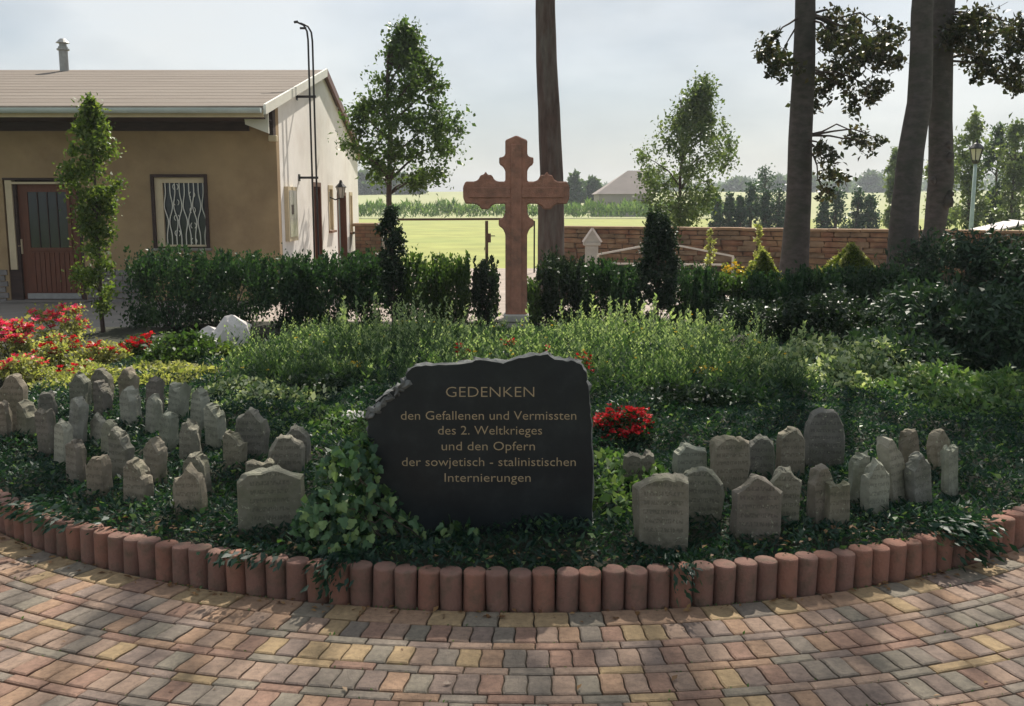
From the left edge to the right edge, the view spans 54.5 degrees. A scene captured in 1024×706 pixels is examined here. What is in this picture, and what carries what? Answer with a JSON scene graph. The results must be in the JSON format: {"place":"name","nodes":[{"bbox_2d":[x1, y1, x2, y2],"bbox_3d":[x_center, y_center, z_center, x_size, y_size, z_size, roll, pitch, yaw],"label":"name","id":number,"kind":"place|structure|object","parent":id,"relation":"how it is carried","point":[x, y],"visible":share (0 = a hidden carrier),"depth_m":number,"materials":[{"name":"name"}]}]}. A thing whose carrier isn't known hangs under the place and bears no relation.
{"place":"outdoors","nodes":[
{"label":"outdoors","id":0,"kind":"place"},
{"bbox_2d":[0,327,251,387],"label":"planting soil","id":1,"kind":"structure","parent":0,"point":[116,334],"depth_m":11.69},
{"bbox_2d":[0,314,44,359],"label":"rose bush","id":2,"kind":"object","parent":1,"relation":"on","point":[15,335],"visible":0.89,"depth_m":9.65,"materials":[{"name":"red plant"}]},
{"bbox_2d":[0,350,57,382],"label":"rose bush","id":3,"kind":"object","parent":1,"relation":"on","point":[14,364],"visible":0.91,"depth_m":8.66,"materials":[{"name":"plant"}]},
{"bbox_2d":[24,301,95,343],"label":"rose bush","id":4,"kind":"object","parent":1,"relation":"on","point":[76,327],"visible":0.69,"depth_m":10.81,"materials":[{"name":"red plant"}]},
{"bbox_2d":[30,327,108,369],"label":"rose bush","id":5,"kind":"object","parent":1,"relation":"on","point":[57,349],"visible":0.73,"depth_m":9.26,"materials":[{"name":"plant"}]},
{"bbox_2d":[52,91,129,331],"bbox_3d":[-4.922,-1.581,11.678,0.848,2.923,0.780,0,9,0],"label":"column tree","id":6,"kind":"object","parent":1,"relation":"on","point":[91,124],"visible":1,"depth_m":11.58,"materials":[{"name":"green plant"}]},
{"bbox_2d":[74,337,135,364],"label":"rose bush","id":7,"kind":"object","parent":1,"relation":"on","point":[102,349],"visible":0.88,"depth_m":9.34,"materials":[{"name":"plant"}]},
{"bbox_2d":[0,302,272,326],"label":"pavement","id":8,"kind":"structure","parent":0,"point":[9,311],"depth_m":14.66,"materials":[{"name":"concrete"}]},
{"bbox_2d":[150,300,601,594],"bbox_3d":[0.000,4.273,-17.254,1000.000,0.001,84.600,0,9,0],"label":"ground","id":9,"kind":"structure","parent":0,"point":[417,578],"depth_m":4.33,"materials":[{"name":"brown soil"}]},
{"bbox_2d":[0,38,359,302],"label":"chapel house","id":10,"kind":"structure","parent":9,"relation":"on","point":[209,160],"depth_m":16.19,"materials":[{"name":"brown paint"}]},
{"bbox_2d":[17,184,83,298],"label":"door","id":11,"kind":"structure","parent":10,"relation":"in","point":[45,231],"depth_m":16.28,"materials":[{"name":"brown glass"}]},
{"bbox_2d":[150,174,211,250],"bbox_3d":[-5.383,-2.284,16.160,0.975,1.224,0.160,0,9,0],"label":"window","id":12,"kind":"structure","parent":10,"relation":"in","point":[179,202],"depth_m":16.18,"materials":[{"name":"beige paint"}]},
{"bbox_2d":[294,20,320,291],"bbox_3d":[-3.621,-3.447,17.632,0.343,4.723,0.120,0,9,0],"label":"cable mast","id":13,"kind":"object","parent":10,"relation":"attached to","point":[312,177],"visible":0.92,"depth_m":17.56,"materials":[{"name":"metal"}]},
{"bbox_2d":[0,489,1023,613],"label":"palisade kerb","id":14,"kind":"structure","parent":9,"relation":"on","point":[387,584],"depth_m":4.06,"materials":[{"name":"concrete"}]},
{"bbox_2d":[196,537,285,571],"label":"trailing sprig","id":15,"kind":"object","parent":14,"relation":"on","point":[247,555],"visible":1,"depth_m":4.06,"materials":[{"name":"green plant"}]},
{"bbox_2d":[300,545,361,603],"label":"trailing sprig","id":16,"kind":"object","parent":14,"relation":"on","point":[328,562],"visible":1,"depth_m":3.96,"materials":[{"name":"green plant"}]},
{"bbox_2d":[903,510,1018,571],"bbox_3d":[2.015,0.834,4.428,0.545,0.197,0.312,-5,10,-29],"label":"trailing sprig","id":17,"kind":"object","parent":14,"relation":"on","point":[962,526],"visible":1,"depth_m":4.38,"materials":[{"name":"green plant"}]},
{"bbox_2d":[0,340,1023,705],"bbox_3d":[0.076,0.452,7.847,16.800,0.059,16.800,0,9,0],"label":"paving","id":18,"kind":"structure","parent":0,"point":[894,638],"depth_m":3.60,"materials":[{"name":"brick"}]},
{"bbox_2d":[0,506,1017,705],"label":"fallen leaves","id":19,"kind":"object","parent":18,"relation":"on","point":[688,606],"visible":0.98,"depth_m":4.13,"materials":[{"name":"brown plant"}]},
{"bbox_2d":[0,344,1023,579],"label":"bed soil","id":20,"kind":"structure","parent":0,"point":[526,565],"depth_m":4.67,"materials":[{"name":"soil"}]},
{"bbox_2d":[0,373,27,431],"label":"headstone","id":21,"kind":"object","parent":20,"relation":"on","point":[13,390],"visible":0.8,"depth_m":6.23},
{"bbox_2d":[34,408,55,455],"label":"headstone","id":22,"kind":"object","parent":20,"relation":"on","point":[45,421],"visible":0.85,"depth_m":5.82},
{"bbox_2d":[0,489,134,534],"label":"trailing sprig","id":23,"kind":"object","parent":20,"relation":"on","point":[39,510],"visible":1,"depth_m":4.60,"materials":[{"name":"green plant"}]},
{"bbox_2d":[65,439,86,488],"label":"headstone","id":24,"kind":"object","parent":20,"relation":"on","point":[75,452],"visible":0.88,"depth_m":5.17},
{"bbox_2d":[86,454,113,501],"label":"headstone","id":25,"kind":"object","parent":20,"relation":"on","point":[98,472],"visible":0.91,"depth_m":4.95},
{"bbox_2d":[108,426,134,484],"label":"headstone","id":26,"kind":"object","parent":20,"relation":"on","point":[121,450],"visible":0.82,"depth_m":5.20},
{"bbox_2d":[27,359,228,391],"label":"shrub","id":27,"kind":"object","parent":20,"relation":"on","point":[161,367],"visible":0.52,"depth_m":8.11,"materials":[{"name":"plant"}]},
{"bbox_2d":[123,457,153,513],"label":"headstone","id":28,"kind":"object","parent":20,"relation":"on","point":[137,480],"visible":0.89,"depth_m":4.77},
{"bbox_2d":[143,435,167,490],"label":"headstone","id":29,"kind":"object","parent":20,"relation":"on","point":[155,454],"visible":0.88,"depth_m":5.09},
{"bbox_2d":[127,323,223,368],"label":"mound shrub","id":30,"kind":"object","parent":20,"relation":"on","point":[192,343],"visible":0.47,"depth_m":8.81,"materials":[{"name":"green plant"}]},
{"bbox_2d":[172,462,207,521],"bbox_3d":[-1.524,0.707,4.699,0.154,0.392,0.117,0,5,1],"label":"headstone","id":31,"kind":"object","parent":20,"relation":"on","point":[189,488],"visible":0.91,"depth_m":4.64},
{"bbox_2d":[203,402,226,451],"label":"headstone","id":32,"kind":"object","parent":20,"relation":"on","point":[215,422],"visible":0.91,"depth_m":5.82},
{"bbox_2d":[199,315,251,346],"bbox_3d":[-2.793,-0.154,9.659,0.528,0.450,0.260,0,9,0],"label":"rock","id":33,"kind":"object","parent":20,"relation":"on","point":[230,321],"visible":0.39,"depth_m":9.57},
{"bbox_2d":[164,372,336,412],"bbox_3d":[-1.894,0.276,7.220,1.260,0.232,1.039,0,9,0],"label":"shrub","id":34,"kind":"object","parent":20,"relation":"on","point":[249,382],"visible":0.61,"depth_m":7.12,"materials":[{"name":"green plant"}]},
{"bbox_2d":[235,407,269,460],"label":"headstone","id":35,"kind":"object","parent":20,"relation":"on","point":[252,427],"visible":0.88,"depth_m":5.45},
{"bbox_2d":[237,465,305,539],"bbox_3d":[-1.081,0.717,4.480,0.307,0.439,0.103,-2,8,-10],"label":"headstone","id":36,"kind":"object","parent":20,"relation":"on","point":[274,494],"visible":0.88,"depth_m":4.42,"materials":[{"name":"stone"}]},
{"bbox_2d":[268,434,304,476],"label":"headstone","id":37,"kind":"object","parent":20,"relation":"on","point":[286,452],"visible":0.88,"depth_m":5.22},
{"bbox_2d":[270,401,373,444],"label":"shrub","id":38,"kind":"object","parent":20,"relation":"on","point":[335,413],"visible":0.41,"depth_m":6.25,"materials":[{"name":"green plant"}]},
{"bbox_2d":[209,309,472,384],"bbox_3d":[-1.374,-0.210,9.208,1.979,0.634,3.618,0,9,0],"label":"herb stand","id":39,"kind":"object","parent":20,"relation":"on","point":[314,342],"visible":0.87,"depth_m":8.26,"materials":[{"name":"green plant"}]},
{"bbox_2d":[289,432,480,560],"bbox_3d":[-0.552,0.627,4.329,0.840,0.525,0.378,-3,9,-19],"label":"ivy","id":40,"kind":"object","parent":20,"relation":"on","point":[322,522],"visible":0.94,"depth_m":4.29,"materials":[{"name":"green plant"}]},
{"bbox_2d":[339,291,468,345],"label":"flower spires","id":41,"kind":"object","parent":20,"relation":"on","point":[413,311],"visible":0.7,"depth_m":9.65,"materials":[{"name":"green plant"}]},
{"bbox_2d":[365,350,593,534],"bbox_3d":[-0.142,0.503,4.467,1.024,1.030,0.133,0,9,0],"label":"memorial stone","id":42,"kind":"object","parent":20,"relation":"on","point":[483,441],"visible":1,"depth_m":4.40,"materials":[{"name":"stone"}]},
{"bbox_2d":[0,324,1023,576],"bbox_3d":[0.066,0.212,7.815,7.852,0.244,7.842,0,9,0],"label":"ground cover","id":43,"kind":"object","parent":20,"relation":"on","point":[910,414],"visible":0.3,"depth_m":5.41,"materials":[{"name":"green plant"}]},
{"bbox_2d":[463,136,569,328],"bbox_3d":[0.047,-1.257,11.138,1.174,2.295,0.320,0,9,0],"label":"stone cross","id":44,"kind":"object","parent":20,"relation":"on","point":[516,192],"visible":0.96,"depth_m":10.96,"materials":[{"name":"red stone"}]},
{"bbox_2d":[441,308,593,398],"bbox_3d":[0.017,-0.119,8.662,1.223,0.521,4.158,0,9,0],"label":"herb stand","id":45,"kind":"object","parent":20,"relation":"on","point":[489,336],"visible":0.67,"depth_m":8.60,"materials":[{"name":"green plant"}]},
{"bbox_2d":[525,293,701,352],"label":"flower spires","id":46,"kind":"object","parent":20,"relation":"on","point":[610,309],"visible":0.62,"depth_m":9.33,"materials":[{"name":"green plant"}]},
{"bbox_2d":[591,398,661,446],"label":"red flower clump","id":47,"kind":"object","parent":20,"relation":"on","point":[637,426],"visible":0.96,"depth_m":5.82,"materials":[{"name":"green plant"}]},
{"bbox_2d":[592,446,668,524],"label":"shrub","id":48,"kind":"object","parent":20,"relation":"on","point":[621,496],"visible":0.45,"depth_m":4.97,"materials":[{"name":"green plant"}]},
{"bbox_2d":[632,472,688,551],"bbox_3d":[0.642,0.740,4.325,0.245,0.443,0.130,1,7,6],"label":"headstone","id":49,"kind":"object","parent":20,"relation":"on","point":[660,506],"visible":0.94,"depth_m":4.25,"materials":[{"name":"stone"}]},
{"bbox_2d":[646,379,722,418],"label":"bush","id":50,"kind":"object","parent":20,"relation":"on","point":[700,395],"visible":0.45,"depth_m":6.75,"materials":[{"name":"green plant"}]},
{"bbox_2d":[672,442,706,473],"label":"headstone","id":51,"kind":"object","parent":20,"relation":"on","point":[687,456],"visible":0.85,"depth_m":5.09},
{"bbox_2d":[553,306,837,400],"bbox_3d":[1.412,-0.176,8.940,1.916,0.620,4.120,0,9,0],"label":"herb stand","id":52,"kind":"object","parent":20,"relation":"on","point":[672,357],"visible":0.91,"depth_m":7.78,"materials":[{"name":"green plant"}]},
{"bbox_2d":[683,466,724,529],"bbox_3d":[0.864,0.716,4.566,0.220,0.399,0.097,1,5,6],"label":"headstone","id":53,"kind":"object","parent":20,"relation":"on","point":[706,493],"visible":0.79,"depth_m":4.51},
{"bbox_2d":[709,434,749,491],"bbox_3d":[1.097,0.618,5.013,0.208,0.425,0.118,-1,7,-7],"label":"headstone","id":54,"kind":"object","parent":20,"relation":"on","point":[730,461],"visible":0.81,"depth_m":4.95,"materials":[{"name":"stone"}]},
{"bbox_2d":[662,304,806,374],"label":"flower spires","id":55,"kind":"object","parent":20,"relation":"on","point":[697,323],"visible":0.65,"depth_m":8.43,"materials":[{"name":"green plant"}]},
{"bbox_2d":[712,377,786,408],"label":"bush","id":56,"kind":"object","parent":20,"relation":"on","point":[756,393],"visible":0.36,"depth_m":6.92,"materials":[{"name":"green plant"}]},
{"bbox_2d":[729,473,782,544],"bbox_3d":[1.076,0.741,4.388,0.226,0.424,0.094,0,8,2],"label":"headstone","id":57,"kind":"object","parent":20,"relation":"on","point":[756,501],"visible":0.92,"depth_m":4.34,"materials":[{"name":"stone"}]},
{"bbox_2d":[706,294,806,344],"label":"shrub","id":58,"kind":"object","parent":20,"relation":"on","point":[740,311],"visible":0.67,"depth_m":10.71,"materials":[{"name":"green plant"}]},
{"bbox_2d":[748,434,774,477],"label":"headstone","id":59,"kind":"object","parent":20,"relation":"on","point":[762,455],"visible":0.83,"depth_m":5.18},
{"bbox_2d":[770,466,801,532],"bbox_3d":[1.236,0.717,4.528,0.155,0.420,0.097,0,8,2],"label":"headstone","id":60,"kind":"object","parent":20,"relation":"on","point":[786,481],"visible":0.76,"depth_m":4.47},
{"bbox_2d":[775,426,804,478],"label":"headstone","id":61,"kind":"object","parent":20,"relation":"on","point":[790,446],"visible":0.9,"depth_m":5.25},
{"bbox_2d":[806,463,832,528],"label":"headstone","id":62,"kind":"object","parent":20,"relation":"on","point":[820,475],"visible":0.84,"depth_m":4.54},
{"bbox_2d":[767,282,877,344],"bbox_3d":[3.291,-0.353,10.445,1.163,0.806,1.353,0,9,0],"label":"shrub","id":63,"kind":"object","parent":20,"relation":"on","point":[840,309],"visible":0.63,"depth_m":10.17,"materials":[{"name":"green plant"}]},
{"bbox_2d":[804,407,844,468],"bbox_3d":[1.728,0.524,5.499,0.216,0.452,0.113,1,5,6],"label":"headstone","id":64,"kind":"object","parent":20,"relation":"on","point":[824,435],"visible":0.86,"depth_m":5.44,"materials":[{"name":"stone"}]},
{"bbox_2d":[823,479,849,529],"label":"headstone","id":65,"kind":"object","parent":20,"relation":"on","point":[837,503],"visible":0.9,"depth_m":4.52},
{"bbox_2d":[860,457,889,519],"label":"headstone","id":66,"kind":"object","parent":20,"relation":"on","point":[875,485],"visible":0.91,"depth_m":4.66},
{"bbox_2d":[876,436,905,505],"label":"headstone","id":67,"kind":"object","parent":20,"relation":"on","point":[890,457],"visible":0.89,"depth_m":4.83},
{"bbox_2d":[903,451,931,509],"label":"headstone","id":68,"kind":"object","parent":20,"relation":"on","point":[917,478],"visible":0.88,"depth_m":4.81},
{"bbox_2d":[851,358,1023,426],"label":"shrub","id":69,"kind":"object","parent":20,"relation":"on","point":[974,385],"visible":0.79,"depth_m":7.30,"materials":[{"name":"green plant"}]},
{"bbox_2d":[940,444,957,496],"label":"headstone","id":70,"kind":"object","parent":20,"relation":"on","point":[949,469],"visible":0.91,"depth_m":5.02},
{"bbox_2d":[0,0,1023,191],"label":"sky","id":71,"kind":"structure","parent":0,"point":[621,63],"materials":[{"name":"white"}]},
{"bbox_2d":[158,321,867,339],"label":"planting soil","id":72,"kind":"structure","parent":0,"point":[262,325],"depth_m":12.35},
{"bbox_2d":[116,239,218,329],"bbox_3d":[-4.290,-0.841,12.415,1.322,1.161,1.229,0,9,0],"label":"hedge shrub","id":73,"kind":"object","parent":72,"relation":"on","point":[149,268],"visible":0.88,"depth_m":12.21,"materials":[{"name":"green plant"}]},
{"bbox_2d":[177,246,271,325],"bbox_3d":[-3.647,-0.821,12.554,1.205,1.076,1.416,0,9,0],"label":"hedge shrub","id":74,"kind":"object","parent":72,"relation":"on","point":[229,273],"visible":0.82,"depth_m":12.31,"materials":[{"name":"green plant"}]},
{"bbox_2d":[244,243,320,328],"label":"hedge shrub","id":75,"kind":"object","parent":72,"relation":"on","point":[287,286],"visible":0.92,"depth_m":12.11,"materials":[{"name":"green plant"}]},
{"bbox_2d":[289,247,356,327],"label":"hedge shrub","id":76,"kind":"object","parent":72,"relation":"on","point":[324,277],"visible":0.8,"depth_m":12.24,"materials":[{"name":"green plant"}]},
{"bbox_2d":[332,243,395,328],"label":"hedge shrub","id":77,"kind":"object","parent":72,"relation":"on","point":[362,273],"visible":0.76,"depth_m":12.16,"materials":[{"name":"green plant"}]},
{"bbox_2d":[372,202,409,329],"bbox_3d":[-1.429,-0.968,11.878,0.449,1.648,0.410,-8,12,-41],"label":"column yew","id":78,"kind":"object","parent":72,"relation":"on","point":[393,267],"depth_m":11.79,"materials":[{"name":"green plant"}]},
{"bbox_2d":[395,243,450,328],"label":"shrub","id":79,"kind":"object","parent":72,"relation":"on","point":[418,268],"visible":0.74,"depth_m":12.04,"materials":[{"name":"green plant"}]},
{"bbox_2d":[428,250,475,326],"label":"shrub","id":80,"kind":"object","parent":72,"relation":"on","point":[458,276],"visible":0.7,"depth_m":12.20,"materials":[{"name":"green plant"}]},
{"bbox_2d":[470,247,500,324],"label":"shrub","id":81,"kind":"object","parent":72,"relation":"on","point":[485,281],"visible":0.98,"depth_m":12.48,"materials":[{"name":"green plant"}]},
{"bbox_2d":[530,244,587,327],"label":"shrub","id":82,"kind":"object","parent":72,"relation":"on","point":[552,274],"visible":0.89,"depth_m":12.25,"materials":[{"name":"green plant"}]},
{"bbox_2d":[565,252,626,323],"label":"shrub","id":83,"kind":"object","parent":72,"relation":"on","point":[597,275],"visible":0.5,"depth_m":12.44,"materials":[{"name":"green plant"}]},
{"bbox_2d":[601,257,643,328],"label":"shrub","id":84,"kind":"object","parent":72,"relation":"on","point":[626,291],"visible":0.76,"depth_m":12.02,"materials":[{"name":"green plant"}]},
{"bbox_2d":[631,208,685,327],"bbox_3d":[1.718,-0.936,11.774,0.638,1.617,0.669,3,9,18],"label":"column yew","id":85,"kind":"object","parent":72,"relation":"on","point":[659,238],"depth_m":11.68,"materials":[{"name":"green plant"}]},
{"bbox_2d":[663,261,719,329],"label":"shrub","id":86,"kind":"object","parent":72,"relation":"on","point":[698,292],"visible":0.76,"depth_m":12.21,"materials":[{"name":"green plant"}]},
{"bbox_2d":[729,267,805,322],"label":"shrub","id":87,"kind":"object","parent":72,"relation":"on","point":[762,287],"visible":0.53,"depth_m":12.03,"materials":[{"name":"green plant"}]},
{"bbox_2d":[789,260,850,328],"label":"shrub","id":88,"kind":"object","parent":72,"relation":"on","point":[814,281],"visible":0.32,"depth_m":12.29,"materials":[{"name":"green plant"}]},
{"bbox_2d":[247,268,971,320],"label":"gravel path","id":89,"kind":"structure","parent":0,"point":[531,274],"depth_m":15.38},
{"bbox_2d":[327,13,476,254],"bbox_3d":[-2.115,-3.950,19.679,2.969,5.329,2.641,-7,11,-37],"label":"young tree","id":90,"kind":"object","parent":89,"relation":"on","point":[405,54],"visible":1,"depth_m":19.22,"materials":[{"name":"green plant"}]},
{"bbox_2d":[535,0,567,303],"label":"beech tree","id":91,"kind":"object","parent":89,"relation":"on","point":[550,227],"visible":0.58,"depth_m":15.50,"materials":[{"name":"brown plant"}]},
{"bbox_2d":[564,226,1023,285],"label":"brick wall","id":92,"kind":"structure","parent":89,"relation":"on","point":[739,244],"depth_m":21.21,"materials":[{"name":"red brick"}]},
{"bbox_2d":[751,0,909,302],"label":"beech tree","id":93,"kind":"object","parent":89,"relation":"on","point":[803,105],"visible":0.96,"depth_m":14.59,"materials":[{"name":"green plant"}]},
{"bbox_2d":[886,0,933,272],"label":"beech tree","id":94,"kind":"object","parent":89,"relation":"on","point":[904,213],"visible":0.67,"depth_m":13.58,"materials":[{"name":"brown plant"}]},
{"bbox_2d":[918,0,1023,268],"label":"beech tree","id":95,"kind":"object","parent":89,"relation":"on","point":[950,36],"visible":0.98,"depth_m":15.08,"materials":[{"name":"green plant"}]},
{"bbox_2d":[358,189,1023,218],"bbox_3d":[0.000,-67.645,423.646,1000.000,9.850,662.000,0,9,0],"label":"crop field","id":96,"kind":"structure","parent":0,"point":[431,197],"depth_m":181.57,"materials":[{"name":"plant"}]},
{"bbox_2d":[358,196,760,217],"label":"maize strip","id":97,"kind":"object","parent":96,"relation":"on","point":[457,209],"visible":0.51,"depth_m":99.29,"materials":[{"name":"plant"}]},
{"bbox_2d":[593,171,652,215],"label":"barn","id":98,"kind":"structure","parent":96,"relation":"on","point":[620,188],"depth_m":110.93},
{"bbox_2d":[359,219,1023,267],"bbox_3d":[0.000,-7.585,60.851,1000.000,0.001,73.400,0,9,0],"label":"meadow","id":99,"kind":"structure","parent":0,"point":[460,237],"depth_m":50.75,"materials":[{"name":"plant"}]},
{"bbox_2d":[630,65,741,226],"bbox_3d":[4.747,-4.925,26.403,3.176,5.229,3.654,0,9,0],"label":"birch tree","id":100,"kind":"object","parent":99,"relation":"on","point":[696,108],"visible":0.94,"depth_m":26.11,"materials":[{"name":"green plant"}]},
{"bbox_2d":[948,105,994,229],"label":"poplar tree","id":101,"kind":"object","parent":99,"relation":"on","point":[962,160],"visible":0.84,"depth_m":43.09,"materials":[{"name":"green plant"}]},
{"bbox_2d":[977,121,1012,225],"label":"poplar tree","id":102,"kind":"object","parent":99,"relation":"on","point":[986,161],"visible":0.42,"depth_m":47.01,"materials":[{"name":"green plant"}]},
{"bbox_2d":[987,112,1023,229],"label":"poplar tree","id":103,"kind":"object","parent":99,"relation":"on","point":[1012,168],"visible":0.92,"depth_m":43.18,"materials":[{"name":"green plant"}]},
{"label":"planting soil","id":104,"kind":"structure","parent":0,"visible":0},
{"bbox_2d":[737,326,946,389],"bbox_3d":[2.751,0.027,8.407,1.762,0.479,1.874,0,9,0],"label":"shrub","id":105,"kind":"object","parent":104,"relation":"on","point":[846,356],"visible":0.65,"depth_m":8.06,"materials":[{"name":"green plant"}]},
{"bbox_2d":[827,263,892,325],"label":"shrub","id":106,"kind":"object","parent":104,"relation":"on","point":[860,283],"visible":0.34,"depth_m":12.41,"materials":[{"name":"green plant"}]},
{"bbox_2d":[861,258,942,321],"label":"shrub","id":107,"kind":"object","parent":104,"relation":"on","point":[890,275],"visible":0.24,"depth_m":12.10,"materials":[{"name":"green plant"}]},
{"bbox_2d":[841,322,969,374],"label":"rhododendron","id":108,"kind":"object","parent":104,"relation":"on","point":[931,350],"visible":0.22,"depth_m":8.73,"materials":[{"name":"green plant"}]},
{"bbox_2d":[854,270,1017,356],"bbox_3d":[4.299,-0.332,9.921,1.704,1.036,1.963,0,9,0],"label":"rhododendron","id":109,"kind":"object","parent":104,"relation":"on","point":[909,308],"visible":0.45,"depth_m":9.58,"materials":[{"name":"green plant"}]},
{"bbox_2d":[874,219,1023,318],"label":"rhododendron","id":110,"kind":"object","parent":104,"relation":"on","point":[948,252],"visible":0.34,"depth_m":12.23,"materials":[{"name":"green plant"}]},
{"bbox_2d":[940,269,1023,385],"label":"rhododendron","id":111,"kind":"object","parent":104,"relation":"on","point":[996,322],"visible":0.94,"depth_m":8.57,"materials":[{"name":"green plant"}]},
{"bbox_2d":[957,231,1023,295],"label":"rhododendron","id":112,"kind":"object","parent":104,"relation":"on","point":[1014,257],"visible":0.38,"depth_m":11.92,"materials":[{"name":"green plant"}]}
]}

